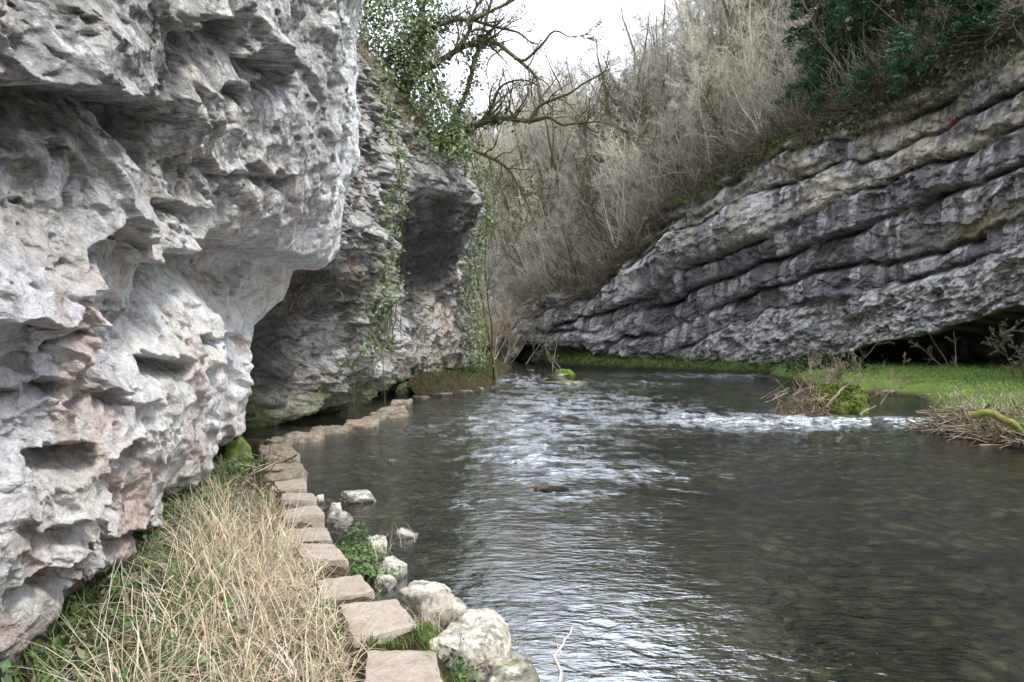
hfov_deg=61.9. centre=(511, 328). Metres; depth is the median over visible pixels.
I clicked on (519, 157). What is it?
bare tree
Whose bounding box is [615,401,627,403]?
rock
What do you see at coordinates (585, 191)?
bare tree
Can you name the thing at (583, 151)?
bare tree
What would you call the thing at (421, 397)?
rock
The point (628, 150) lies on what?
bare tree
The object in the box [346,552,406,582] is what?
leafy plant
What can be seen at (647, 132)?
bare shrub
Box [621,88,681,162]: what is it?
bare shrub
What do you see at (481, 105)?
bare tree
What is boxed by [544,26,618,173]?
bare tree
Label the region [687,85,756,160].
bare shrub
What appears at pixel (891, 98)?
ivy
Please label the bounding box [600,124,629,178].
bare tree
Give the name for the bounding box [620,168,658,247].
bare shrub
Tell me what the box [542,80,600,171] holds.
bare tree
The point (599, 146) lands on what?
bare shrub
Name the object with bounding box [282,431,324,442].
stepping stone
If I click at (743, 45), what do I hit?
bare tree
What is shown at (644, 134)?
bare tree
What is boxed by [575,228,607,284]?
bare shrub
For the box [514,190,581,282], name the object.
bare shrub
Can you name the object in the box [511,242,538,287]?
bare shrub
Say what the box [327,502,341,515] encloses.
rock
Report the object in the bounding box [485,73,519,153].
bare tree
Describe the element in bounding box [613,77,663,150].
bare tree
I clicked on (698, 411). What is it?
rock
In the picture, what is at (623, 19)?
bare tree
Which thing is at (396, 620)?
stepping stone
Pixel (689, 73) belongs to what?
bare tree
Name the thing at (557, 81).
bare tree
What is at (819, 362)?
bare shrub
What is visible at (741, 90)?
bare shrub
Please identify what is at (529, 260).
bare shrub
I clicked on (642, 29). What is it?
bare tree
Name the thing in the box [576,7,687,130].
bare tree
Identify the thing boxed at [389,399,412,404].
stepping stone
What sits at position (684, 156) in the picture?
bare shrub
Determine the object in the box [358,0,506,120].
bare shrub
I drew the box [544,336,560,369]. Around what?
dead shrub
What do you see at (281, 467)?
stepping stone
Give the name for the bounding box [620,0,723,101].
bare tree
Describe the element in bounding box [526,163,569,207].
bare shrub
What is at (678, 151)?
bare shrub
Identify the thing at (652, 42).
bare tree
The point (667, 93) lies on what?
bare shrub
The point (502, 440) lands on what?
rock
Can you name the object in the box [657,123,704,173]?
bare shrub
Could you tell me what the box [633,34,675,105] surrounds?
bare tree
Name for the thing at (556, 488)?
drift log
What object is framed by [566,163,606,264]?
bare tree
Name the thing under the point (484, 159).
bare tree
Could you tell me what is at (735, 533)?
water
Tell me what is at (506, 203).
bare tree
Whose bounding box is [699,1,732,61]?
bare tree
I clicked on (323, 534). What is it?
stepping stone
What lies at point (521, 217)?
bare tree
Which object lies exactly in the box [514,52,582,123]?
bare tree
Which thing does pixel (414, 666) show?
stepping stone
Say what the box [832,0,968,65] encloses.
bare tree
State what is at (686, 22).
bare tree
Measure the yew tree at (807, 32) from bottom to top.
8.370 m
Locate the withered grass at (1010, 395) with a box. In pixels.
[938,387,1023,416]
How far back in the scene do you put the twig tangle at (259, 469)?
10.01 m
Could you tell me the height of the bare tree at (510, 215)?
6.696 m
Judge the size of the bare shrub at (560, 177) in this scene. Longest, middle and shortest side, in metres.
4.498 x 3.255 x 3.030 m
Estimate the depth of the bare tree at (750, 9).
42.25 m
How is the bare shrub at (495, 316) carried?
on the hill
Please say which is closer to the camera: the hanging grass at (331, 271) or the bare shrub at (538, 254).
the hanging grass at (331, 271)
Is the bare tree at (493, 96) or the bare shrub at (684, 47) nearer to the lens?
the bare shrub at (684, 47)
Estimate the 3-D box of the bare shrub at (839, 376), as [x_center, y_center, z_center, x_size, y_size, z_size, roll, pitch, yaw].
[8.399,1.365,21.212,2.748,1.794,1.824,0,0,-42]
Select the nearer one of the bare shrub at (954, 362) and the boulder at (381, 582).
the boulder at (381, 582)
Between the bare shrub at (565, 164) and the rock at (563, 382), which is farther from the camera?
the bare shrub at (565, 164)
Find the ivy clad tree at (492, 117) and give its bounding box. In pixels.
[371,0,667,236]
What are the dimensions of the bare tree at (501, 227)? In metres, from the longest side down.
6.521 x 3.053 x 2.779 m
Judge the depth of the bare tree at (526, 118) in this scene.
58.86 m
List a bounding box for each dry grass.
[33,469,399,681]
[365,520,526,679]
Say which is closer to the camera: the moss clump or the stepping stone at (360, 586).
the stepping stone at (360, 586)
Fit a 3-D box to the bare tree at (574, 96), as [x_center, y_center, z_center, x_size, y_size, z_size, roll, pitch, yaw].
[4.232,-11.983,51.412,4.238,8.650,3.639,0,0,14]
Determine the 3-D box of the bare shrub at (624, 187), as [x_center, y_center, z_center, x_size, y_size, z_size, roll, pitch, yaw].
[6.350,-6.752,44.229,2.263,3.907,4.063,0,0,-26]
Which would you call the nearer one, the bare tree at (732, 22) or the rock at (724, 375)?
the rock at (724, 375)
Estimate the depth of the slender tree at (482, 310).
33.69 m
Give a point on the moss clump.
(770, 152)
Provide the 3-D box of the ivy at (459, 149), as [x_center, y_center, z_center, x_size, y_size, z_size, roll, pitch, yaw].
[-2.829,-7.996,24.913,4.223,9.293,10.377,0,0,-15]
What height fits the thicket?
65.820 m
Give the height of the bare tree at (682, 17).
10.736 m
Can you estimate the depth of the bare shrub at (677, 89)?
45.27 m
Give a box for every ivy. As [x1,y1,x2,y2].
[338,47,414,418]
[357,0,479,199]
[380,198,409,406]
[456,123,507,369]
[809,54,948,155]
[927,0,1023,108]
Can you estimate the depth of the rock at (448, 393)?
24.25 m
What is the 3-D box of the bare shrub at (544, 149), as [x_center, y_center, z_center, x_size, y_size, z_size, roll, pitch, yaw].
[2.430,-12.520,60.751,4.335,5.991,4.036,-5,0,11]
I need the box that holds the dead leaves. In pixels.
[46,476,350,681]
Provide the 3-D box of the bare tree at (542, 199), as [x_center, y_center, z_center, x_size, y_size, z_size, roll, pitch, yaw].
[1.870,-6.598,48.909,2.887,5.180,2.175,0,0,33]
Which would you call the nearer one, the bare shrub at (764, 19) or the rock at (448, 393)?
the rock at (448, 393)
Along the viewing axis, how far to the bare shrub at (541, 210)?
51.68 m
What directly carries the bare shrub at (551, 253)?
on the hill
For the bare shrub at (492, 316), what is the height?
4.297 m
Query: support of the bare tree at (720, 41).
on the hill
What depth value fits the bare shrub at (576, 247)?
45.76 m
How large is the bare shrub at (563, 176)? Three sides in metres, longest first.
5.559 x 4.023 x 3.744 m
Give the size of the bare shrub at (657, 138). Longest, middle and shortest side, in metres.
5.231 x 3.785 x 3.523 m
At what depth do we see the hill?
50.52 m
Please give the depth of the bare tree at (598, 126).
57.95 m
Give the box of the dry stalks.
[67,514,182,662]
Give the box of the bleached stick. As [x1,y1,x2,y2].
[552,626,571,681]
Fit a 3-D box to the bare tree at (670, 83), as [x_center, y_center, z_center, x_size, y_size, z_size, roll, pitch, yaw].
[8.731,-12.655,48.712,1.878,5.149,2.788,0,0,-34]
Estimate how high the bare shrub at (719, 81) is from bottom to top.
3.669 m
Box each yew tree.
[761,0,892,121]
[788,0,1023,113]
[904,0,1010,50]
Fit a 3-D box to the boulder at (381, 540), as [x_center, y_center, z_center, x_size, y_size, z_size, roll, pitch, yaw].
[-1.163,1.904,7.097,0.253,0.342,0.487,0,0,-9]
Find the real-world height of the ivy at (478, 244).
10.484 m
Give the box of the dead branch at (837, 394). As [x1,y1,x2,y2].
[825,373,860,408]
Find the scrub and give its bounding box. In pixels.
[496,0,1023,318]
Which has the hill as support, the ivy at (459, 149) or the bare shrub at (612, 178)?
the bare shrub at (612, 178)
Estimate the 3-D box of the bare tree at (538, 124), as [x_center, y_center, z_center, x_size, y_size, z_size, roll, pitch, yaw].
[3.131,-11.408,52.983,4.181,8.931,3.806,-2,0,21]
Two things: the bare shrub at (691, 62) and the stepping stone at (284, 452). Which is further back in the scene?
the bare shrub at (691, 62)
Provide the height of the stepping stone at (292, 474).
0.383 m
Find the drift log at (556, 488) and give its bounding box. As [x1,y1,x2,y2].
[539,486,569,490]
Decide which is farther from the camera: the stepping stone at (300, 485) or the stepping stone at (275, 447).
the stepping stone at (275, 447)
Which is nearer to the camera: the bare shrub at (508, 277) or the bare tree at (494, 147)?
the bare shrub at (508, 277)
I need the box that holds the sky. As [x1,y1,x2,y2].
[357,0,717,161]
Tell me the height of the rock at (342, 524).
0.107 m
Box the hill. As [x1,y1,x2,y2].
[469,1,1021,360]
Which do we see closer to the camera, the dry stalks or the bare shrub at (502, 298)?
the dry stalks
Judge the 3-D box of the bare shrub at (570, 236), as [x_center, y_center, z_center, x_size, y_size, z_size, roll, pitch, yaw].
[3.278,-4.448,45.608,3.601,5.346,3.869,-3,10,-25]
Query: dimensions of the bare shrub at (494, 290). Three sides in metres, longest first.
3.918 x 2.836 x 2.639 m
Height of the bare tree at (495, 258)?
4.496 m
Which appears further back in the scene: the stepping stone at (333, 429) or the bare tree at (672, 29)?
the bare tree at (672, 29)
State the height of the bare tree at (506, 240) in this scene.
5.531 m
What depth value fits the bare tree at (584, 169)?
46.26 m
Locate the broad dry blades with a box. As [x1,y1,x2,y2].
[62,490,372,681]
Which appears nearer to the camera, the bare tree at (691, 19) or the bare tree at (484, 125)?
the bare tree at (691, 19)
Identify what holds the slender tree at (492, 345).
on the river bank at (436, 389)
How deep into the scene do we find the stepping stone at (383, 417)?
17.45 m
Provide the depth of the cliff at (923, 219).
33.94 m
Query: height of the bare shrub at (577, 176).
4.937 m
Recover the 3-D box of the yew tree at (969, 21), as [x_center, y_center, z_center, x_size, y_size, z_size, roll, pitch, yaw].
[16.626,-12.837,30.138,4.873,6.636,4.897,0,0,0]
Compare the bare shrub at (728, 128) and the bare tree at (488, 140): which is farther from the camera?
the bare tree at (488, 140)
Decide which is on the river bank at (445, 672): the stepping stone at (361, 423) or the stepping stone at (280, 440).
the stepping stone at (280, 440)
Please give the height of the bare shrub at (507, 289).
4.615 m
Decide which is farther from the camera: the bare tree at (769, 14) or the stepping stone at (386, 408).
the bare tree at (769, 14)
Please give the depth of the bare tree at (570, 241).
44.08 m
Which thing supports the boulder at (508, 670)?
on the river bank at (445, 672)
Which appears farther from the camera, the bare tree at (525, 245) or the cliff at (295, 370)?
the bare tree at (525, 245)
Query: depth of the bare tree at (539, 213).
48.56 m
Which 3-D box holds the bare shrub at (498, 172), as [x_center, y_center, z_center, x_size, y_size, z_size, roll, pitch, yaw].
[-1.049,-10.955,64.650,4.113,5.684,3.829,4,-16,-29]
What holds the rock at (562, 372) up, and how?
in the water
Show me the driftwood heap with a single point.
(947, 417)
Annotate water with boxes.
[241,361,1023,681]
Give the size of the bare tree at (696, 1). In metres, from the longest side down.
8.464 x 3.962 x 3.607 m
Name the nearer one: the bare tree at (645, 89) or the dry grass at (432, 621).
the dry grass at (432, 621)
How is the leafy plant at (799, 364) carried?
on the river bank at (913, 389)
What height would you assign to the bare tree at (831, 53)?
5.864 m
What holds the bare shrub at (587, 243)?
on the hill
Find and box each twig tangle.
[210,443,296,489]
[760,374,842,415]
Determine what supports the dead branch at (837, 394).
on the boulder at (852, 399)
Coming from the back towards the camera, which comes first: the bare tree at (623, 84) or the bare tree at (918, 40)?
the bare tree at (623, 84)
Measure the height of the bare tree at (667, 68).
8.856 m
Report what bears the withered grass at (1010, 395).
on the river bank at (913, 389)
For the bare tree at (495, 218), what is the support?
on the hill
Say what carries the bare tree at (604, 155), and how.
on the hill
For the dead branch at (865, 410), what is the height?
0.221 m
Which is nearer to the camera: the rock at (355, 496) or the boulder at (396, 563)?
the boulder at (396, 563)
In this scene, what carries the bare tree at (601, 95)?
on the hill
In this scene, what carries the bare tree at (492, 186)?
on the hill
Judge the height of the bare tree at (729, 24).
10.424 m
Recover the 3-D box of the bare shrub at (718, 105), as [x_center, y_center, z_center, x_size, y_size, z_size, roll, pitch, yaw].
[10.083,-10.798,40.012,3.291,4.886,3.535,10,8,43]
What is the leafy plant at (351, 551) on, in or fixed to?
on the river bank at (445, 672)
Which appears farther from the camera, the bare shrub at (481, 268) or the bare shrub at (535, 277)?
the bare shrub at (481, 268)
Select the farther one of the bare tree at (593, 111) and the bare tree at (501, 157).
the bare tree at (501, 157)
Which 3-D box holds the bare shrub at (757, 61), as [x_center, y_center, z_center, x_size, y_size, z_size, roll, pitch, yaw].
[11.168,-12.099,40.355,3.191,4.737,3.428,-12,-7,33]
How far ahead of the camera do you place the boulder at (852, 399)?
19.15 m
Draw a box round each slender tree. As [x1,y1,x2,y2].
[474,173,510,379]
[474,273,491,365]
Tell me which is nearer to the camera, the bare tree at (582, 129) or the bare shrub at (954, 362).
the bare shrub at (954, 362)
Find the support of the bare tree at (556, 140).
on the hill
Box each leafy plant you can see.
[335,521,392,564]
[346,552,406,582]
[438,615,489,681]
[761,348,891,371]
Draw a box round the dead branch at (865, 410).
[859,405,875,415]
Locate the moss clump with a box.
[673,112,811,204]
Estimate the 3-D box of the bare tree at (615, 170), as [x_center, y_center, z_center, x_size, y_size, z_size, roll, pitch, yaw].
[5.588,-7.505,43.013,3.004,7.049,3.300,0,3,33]
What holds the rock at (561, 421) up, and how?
in the water
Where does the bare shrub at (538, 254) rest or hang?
on the hill
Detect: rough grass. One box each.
[356,10,477,184]
[534,6,1023,304]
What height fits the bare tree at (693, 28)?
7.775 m
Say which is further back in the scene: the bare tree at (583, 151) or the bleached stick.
the bare tree at (583, 151)
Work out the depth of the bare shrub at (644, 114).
47.80 m
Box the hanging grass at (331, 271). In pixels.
[257,258,354,332]
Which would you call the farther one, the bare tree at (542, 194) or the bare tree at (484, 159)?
the bare tree at (484, 159)
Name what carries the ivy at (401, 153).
attached to the cliff at (295, 370)
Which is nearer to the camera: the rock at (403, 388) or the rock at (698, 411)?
the rock at (698, 411)
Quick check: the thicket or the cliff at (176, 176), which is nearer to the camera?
the cliff at (176, 176)
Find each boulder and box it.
[215,436,252,464]
[357,535,386,564]
[370,556,407,581]
[374,574,396,591]
[395,580,455,627]
[425,608,511,681]
[453,597,467,620]
[486,658,539,681]
[510,652,532,664]
[803,382,869,413]
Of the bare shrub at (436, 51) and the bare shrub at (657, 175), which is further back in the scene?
the bare shrub at (657, 175)
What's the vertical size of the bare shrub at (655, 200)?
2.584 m
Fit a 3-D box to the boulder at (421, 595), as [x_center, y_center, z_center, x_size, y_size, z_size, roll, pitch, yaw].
[-0.556,1.877,5.616,0.433,0.356,0.378,0,0,38]
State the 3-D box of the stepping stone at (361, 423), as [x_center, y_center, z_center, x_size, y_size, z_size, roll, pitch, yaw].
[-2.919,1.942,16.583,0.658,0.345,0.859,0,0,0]
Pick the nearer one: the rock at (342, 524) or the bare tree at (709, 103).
the rock at (342, 524)
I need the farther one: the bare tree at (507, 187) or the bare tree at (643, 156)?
the bare tree at (507, 187)
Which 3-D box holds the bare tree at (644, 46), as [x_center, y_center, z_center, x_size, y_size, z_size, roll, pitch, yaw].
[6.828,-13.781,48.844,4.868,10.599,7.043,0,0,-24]
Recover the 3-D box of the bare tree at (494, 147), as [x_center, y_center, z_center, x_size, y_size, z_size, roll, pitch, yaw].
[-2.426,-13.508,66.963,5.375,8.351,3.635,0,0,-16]
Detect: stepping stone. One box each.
[257,441,293,462]
[262,467,307,484]
[263,449,300,466]
[263,463,304,471]
[265,436,295,445]
[274,479,306,492]
[280,493,316,506]
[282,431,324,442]
[284,505,324,527]
[287,527,332,543]
[296,543,348,572]
[309,424,350,433]
[316,574,374,602]
[340,599,415,647]
[343,418,379,427]
[361,414,386,421]
[364,650,442,681]
[369,409,408,417]
[376,405,405,411]
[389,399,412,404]
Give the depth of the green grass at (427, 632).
4.71 m
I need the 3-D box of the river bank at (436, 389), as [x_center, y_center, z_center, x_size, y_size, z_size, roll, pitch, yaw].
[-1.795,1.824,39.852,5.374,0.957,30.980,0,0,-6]
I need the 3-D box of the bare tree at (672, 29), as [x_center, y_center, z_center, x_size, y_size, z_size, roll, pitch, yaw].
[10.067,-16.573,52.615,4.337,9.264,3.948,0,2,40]
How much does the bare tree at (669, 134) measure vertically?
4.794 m
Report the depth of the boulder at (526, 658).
4.82 m
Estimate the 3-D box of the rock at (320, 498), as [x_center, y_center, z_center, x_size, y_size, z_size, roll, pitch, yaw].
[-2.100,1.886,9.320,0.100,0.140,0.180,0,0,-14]
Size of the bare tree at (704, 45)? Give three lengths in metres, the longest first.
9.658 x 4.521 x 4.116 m
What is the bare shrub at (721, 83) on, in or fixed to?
on the hill
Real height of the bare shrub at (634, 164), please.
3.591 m
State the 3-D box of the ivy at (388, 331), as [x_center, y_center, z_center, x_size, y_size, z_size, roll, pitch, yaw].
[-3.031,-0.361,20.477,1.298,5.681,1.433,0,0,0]
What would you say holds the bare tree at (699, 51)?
on the hill
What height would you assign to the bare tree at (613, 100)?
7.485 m
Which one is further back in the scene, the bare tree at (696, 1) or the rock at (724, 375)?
the bare tree at (696, 1)
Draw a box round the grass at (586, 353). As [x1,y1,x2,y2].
[543,349,817,372]
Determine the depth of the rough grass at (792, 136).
35.81 m
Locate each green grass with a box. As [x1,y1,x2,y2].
[0,447,269,681]
[320,558,471,681]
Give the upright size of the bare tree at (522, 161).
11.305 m
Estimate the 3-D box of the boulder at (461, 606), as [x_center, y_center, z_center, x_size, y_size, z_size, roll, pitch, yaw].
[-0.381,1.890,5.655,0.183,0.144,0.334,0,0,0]
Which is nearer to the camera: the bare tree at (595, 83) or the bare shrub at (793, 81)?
the bare shrub at (793, 81)
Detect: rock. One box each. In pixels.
[250,517,272,528]
[254,501,273,514]
[316,494,323,503]
[326,510,353,523]
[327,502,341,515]
[334,521,350,527]
[337,490,375,503]
[394,527,418,538]
[395,381,412,393]
[413,396,430,398]
[433,392,452,394]
[492,439,509,442]
[533,485,542,490]
[538,381,587,384]
[549,420,569,422]
[553,369,574,376]
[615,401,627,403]
[685,410,707,413]
[714,374,734,375]
[882,390,898,394]
[916,393,930,398]
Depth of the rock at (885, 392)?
24.33 m
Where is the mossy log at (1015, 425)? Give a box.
[970,409,1023,436]
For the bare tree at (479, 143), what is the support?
on the hill
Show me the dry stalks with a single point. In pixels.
(120, 596)
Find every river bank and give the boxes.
[11,439,455,681]
[408,354,510,394]
[769,359,1023,447]
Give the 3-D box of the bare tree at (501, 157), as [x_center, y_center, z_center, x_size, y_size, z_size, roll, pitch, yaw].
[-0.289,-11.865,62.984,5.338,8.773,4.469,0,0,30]
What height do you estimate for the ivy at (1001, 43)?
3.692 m
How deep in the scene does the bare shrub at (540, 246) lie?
47.41 m
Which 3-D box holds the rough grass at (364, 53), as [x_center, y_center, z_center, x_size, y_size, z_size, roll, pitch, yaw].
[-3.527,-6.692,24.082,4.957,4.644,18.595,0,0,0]
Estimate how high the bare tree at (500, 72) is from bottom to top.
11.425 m
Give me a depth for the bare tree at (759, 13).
45.14 m
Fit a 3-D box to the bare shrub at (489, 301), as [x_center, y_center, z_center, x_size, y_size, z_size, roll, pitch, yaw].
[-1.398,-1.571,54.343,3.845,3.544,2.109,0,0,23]
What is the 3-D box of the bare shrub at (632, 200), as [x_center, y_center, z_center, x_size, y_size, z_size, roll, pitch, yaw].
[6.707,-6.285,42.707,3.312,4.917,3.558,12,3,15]
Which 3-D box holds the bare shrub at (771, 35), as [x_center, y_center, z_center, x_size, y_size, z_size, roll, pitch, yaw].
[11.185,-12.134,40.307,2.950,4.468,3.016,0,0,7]
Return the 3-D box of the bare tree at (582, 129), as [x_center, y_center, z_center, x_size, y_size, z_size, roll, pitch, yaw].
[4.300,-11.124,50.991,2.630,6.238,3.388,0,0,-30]
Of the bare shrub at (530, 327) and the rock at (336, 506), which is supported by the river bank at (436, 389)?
the bare shrub at (530, 327)
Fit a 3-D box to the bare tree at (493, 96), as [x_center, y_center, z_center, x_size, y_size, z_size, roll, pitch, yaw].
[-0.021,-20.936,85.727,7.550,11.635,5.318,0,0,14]
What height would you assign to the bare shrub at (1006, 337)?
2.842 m
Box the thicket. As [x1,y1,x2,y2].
[466,0,1020,340]
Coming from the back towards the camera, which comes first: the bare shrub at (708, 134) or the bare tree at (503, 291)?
the bare tree at (503, 291)
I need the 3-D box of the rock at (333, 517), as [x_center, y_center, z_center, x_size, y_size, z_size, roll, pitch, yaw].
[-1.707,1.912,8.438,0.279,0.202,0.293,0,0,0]
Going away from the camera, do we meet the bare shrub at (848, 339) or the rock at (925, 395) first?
the rock at (925, 395)
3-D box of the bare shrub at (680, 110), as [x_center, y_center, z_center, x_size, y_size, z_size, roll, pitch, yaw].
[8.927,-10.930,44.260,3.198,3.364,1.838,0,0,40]
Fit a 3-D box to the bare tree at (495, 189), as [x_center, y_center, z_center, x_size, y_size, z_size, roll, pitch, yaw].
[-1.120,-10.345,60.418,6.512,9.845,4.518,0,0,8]
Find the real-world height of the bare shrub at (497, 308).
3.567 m
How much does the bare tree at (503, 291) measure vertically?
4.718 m
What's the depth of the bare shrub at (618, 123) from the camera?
48.07 m
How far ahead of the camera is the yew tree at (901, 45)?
31.93 m
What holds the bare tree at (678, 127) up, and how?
on the hill
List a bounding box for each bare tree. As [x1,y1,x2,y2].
[449,65,515,145]
[462,121,530,248]
[464,104,509,169]
[467,101,534,222]
[467,131,502,194]
[468,107,493,217]
[469,91,493,167]
[473,112,556,246]
[474,96,498,148]
[474,112,536,219]
[476,65,543,157]
[476,127,512,199]
[476,144,512,240]
[476,228,494,268]
[478,91,545,217]
[481,174,512,246]
[482,47,582,200]
[482,59,567,233]
[482,254,510,309]
[483,245,509,288]
[484,42,576,154]
[484,100,541,215]
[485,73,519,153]
[487,87,523,162]
[487,177,518,262]
[487,205,531,292]
[490,254,523,329]
[491,132,512,176]
[491,185,521,263]
[494,140,533,226]
[499,71,591,207]
[501,72,600,223]
[502,83,552,172]
[505,41,591,166]
[505,182,551,276]
[508,75,558,167]
[511,181,551,249]
[512,212,545,296]
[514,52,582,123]
[515,155,565,249]
[517,99,579,199]
[521,54,592,157]
[521,67,582,181]
[524,168,568,234]
[524,183,565,277]
[525,155,559,216]
[526,27,625,182]
[532,73,591,170]
[534,80,587,210]
[540,86,566,196]
[540,200,572,242]
[541,83,576,145]
[541,195,592,287]
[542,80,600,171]
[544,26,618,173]
[544,58,615,171]
[559,111,606,190]
[560,91,605,179]
[565,75,615,173]
[566,38,617,172]
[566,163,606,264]
[570,143,609,215]
[570,156,599,228]
[573,153,597,205]
[574,35,658,145]
[575,54,609,127]
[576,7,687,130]
[576,42,639,149]
[578,114,625,179]
[581,0,692,162]
[587,82,610,159]
[588,130,624,187]
[592,106,644,234]
[600,112,653,189]
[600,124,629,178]
[605,54,653,127]
[607,0,690,109]
[608,15,666,139]
[608,22,675,136]
[609,4,689,166]
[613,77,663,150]
[619,60,662,142]
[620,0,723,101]
[623,115,659,184]
[630,2,683,103]
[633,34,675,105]
[636,8,684,64]
[637,134,660,181]
[642,94,698,195]
[647,0,700,97]
[647,103,692,191]
[649,0,699,101]
[649,65,684,115]
[657,0,716,54]
[659,0,730,77]
[660,0,719,71]
[661,0,726,94]
[665,33,737,177]
[667,64,720,175]
[670,0,719,75]
[672,0,741,73]
[674,21,723,97]
[679,52,730,155]
[685,0,785,71]
[688,0,730,65]
[688,0,777,65]
[691,24,728,87]
[692,0,745,84]
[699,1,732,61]
[714,0,779,123]
[734,0,784,72]
[735,0,775,52]
[747,0,772,40]
[785,0,897,105]
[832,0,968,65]
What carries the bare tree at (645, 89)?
on the hill
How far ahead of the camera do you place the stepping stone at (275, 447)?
12.14 m
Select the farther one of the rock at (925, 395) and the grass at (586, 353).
the grass at (586, 353)
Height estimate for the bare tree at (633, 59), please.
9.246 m
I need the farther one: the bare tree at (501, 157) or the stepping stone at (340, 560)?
the bare tree at (501, 157)
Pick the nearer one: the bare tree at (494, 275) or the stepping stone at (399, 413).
the stepping stone at (399, 413)
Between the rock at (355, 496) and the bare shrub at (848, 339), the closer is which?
the rock at (355, 496)
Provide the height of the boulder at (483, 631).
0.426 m
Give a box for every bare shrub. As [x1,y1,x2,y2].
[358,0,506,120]
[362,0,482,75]
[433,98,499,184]
[470,156,515,204]
[475,298,529,362]
[476,289,506,352]
[477,225,518,295]
[479,237,515,300]
[479,268,512,309]
[479,273,505,325]
[480,282,501,324]
[480,292,553,363]
[482,275,511,316]
[485,245,526,318]
[485,304,507,329]
[491,254,524,303]
[509,238,551,293]
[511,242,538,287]
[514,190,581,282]
[517,188,571,229]
[517,257,547,295]
[520,124,568,171]
[520,204,579,292]
[525,238,554,290]
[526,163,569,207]
[531,178,578,218]
[535,195,605,293]
[541,199,590,260]
[541,228,584,283]
[548,210,599,283]
[549,156,598,226]
[553,131,609,216]
[553,142,615,221]
[557,153,621,251]
[570,219,604,276]
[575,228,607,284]
[576,172,618,249]
[583,120,628,171]
[589,104,663,177]
[590,150,644,214]
[590,167,645,248]
[603,165,647,211]
[604,153,643,207]
[611,137,668,194]
[614,156,671,242]
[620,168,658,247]
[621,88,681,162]
[621,90,675,168]
[624,107,694,219]
[625,18,709,106]
[630,70,694,135]
[631,94,699,182]
[633,67,690,141]
[633,117,665,157]
[643,171,685,215]
[647,76,734,190]
[652,108,723,189]
[656,32,713,115]
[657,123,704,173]
[664,82,704,129]
[685,79,721,127]
[685,100,748,156]
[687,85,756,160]
[689,77,710,117]
[692,40,773,147]
[694,105,763,155]
[699,53,749,110]
[704,29,775,116]
[705,54,759,133]
[713,51,794,134]
[714,0,789,66]
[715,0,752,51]
[721,13,784,103]
[762,48,801,107]
[765,0,822,82]
[790,339,863,392]
[801,314,902,369]
[805,349,910,403]
[908,319,959,370]
[981,319,1023,379]
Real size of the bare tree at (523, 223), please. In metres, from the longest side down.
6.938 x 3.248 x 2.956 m
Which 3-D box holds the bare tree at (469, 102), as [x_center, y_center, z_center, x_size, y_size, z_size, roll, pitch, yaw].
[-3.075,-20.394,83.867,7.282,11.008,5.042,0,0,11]
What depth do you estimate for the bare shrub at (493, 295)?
54.04 m
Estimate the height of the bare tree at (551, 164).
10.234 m
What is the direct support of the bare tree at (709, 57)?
on the hill
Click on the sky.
(574, 15)
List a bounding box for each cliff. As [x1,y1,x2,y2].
[0,0,363,676]
[245,40,486,426]
[504,25,1023,364]
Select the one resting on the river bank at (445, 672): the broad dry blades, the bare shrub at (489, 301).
the broad dry blades
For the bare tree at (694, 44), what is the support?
on the hill
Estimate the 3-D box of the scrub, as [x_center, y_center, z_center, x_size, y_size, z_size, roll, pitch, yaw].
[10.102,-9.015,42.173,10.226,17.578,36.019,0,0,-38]
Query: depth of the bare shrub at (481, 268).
56.63 m
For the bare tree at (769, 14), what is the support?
on the hill
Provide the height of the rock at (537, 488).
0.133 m
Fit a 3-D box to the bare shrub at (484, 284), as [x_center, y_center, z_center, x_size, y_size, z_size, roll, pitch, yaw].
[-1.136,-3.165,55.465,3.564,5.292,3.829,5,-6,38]
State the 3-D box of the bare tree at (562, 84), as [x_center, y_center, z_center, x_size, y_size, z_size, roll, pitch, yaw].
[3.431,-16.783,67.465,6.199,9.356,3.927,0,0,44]
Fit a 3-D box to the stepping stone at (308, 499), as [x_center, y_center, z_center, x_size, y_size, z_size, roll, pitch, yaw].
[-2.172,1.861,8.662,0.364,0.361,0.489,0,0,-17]

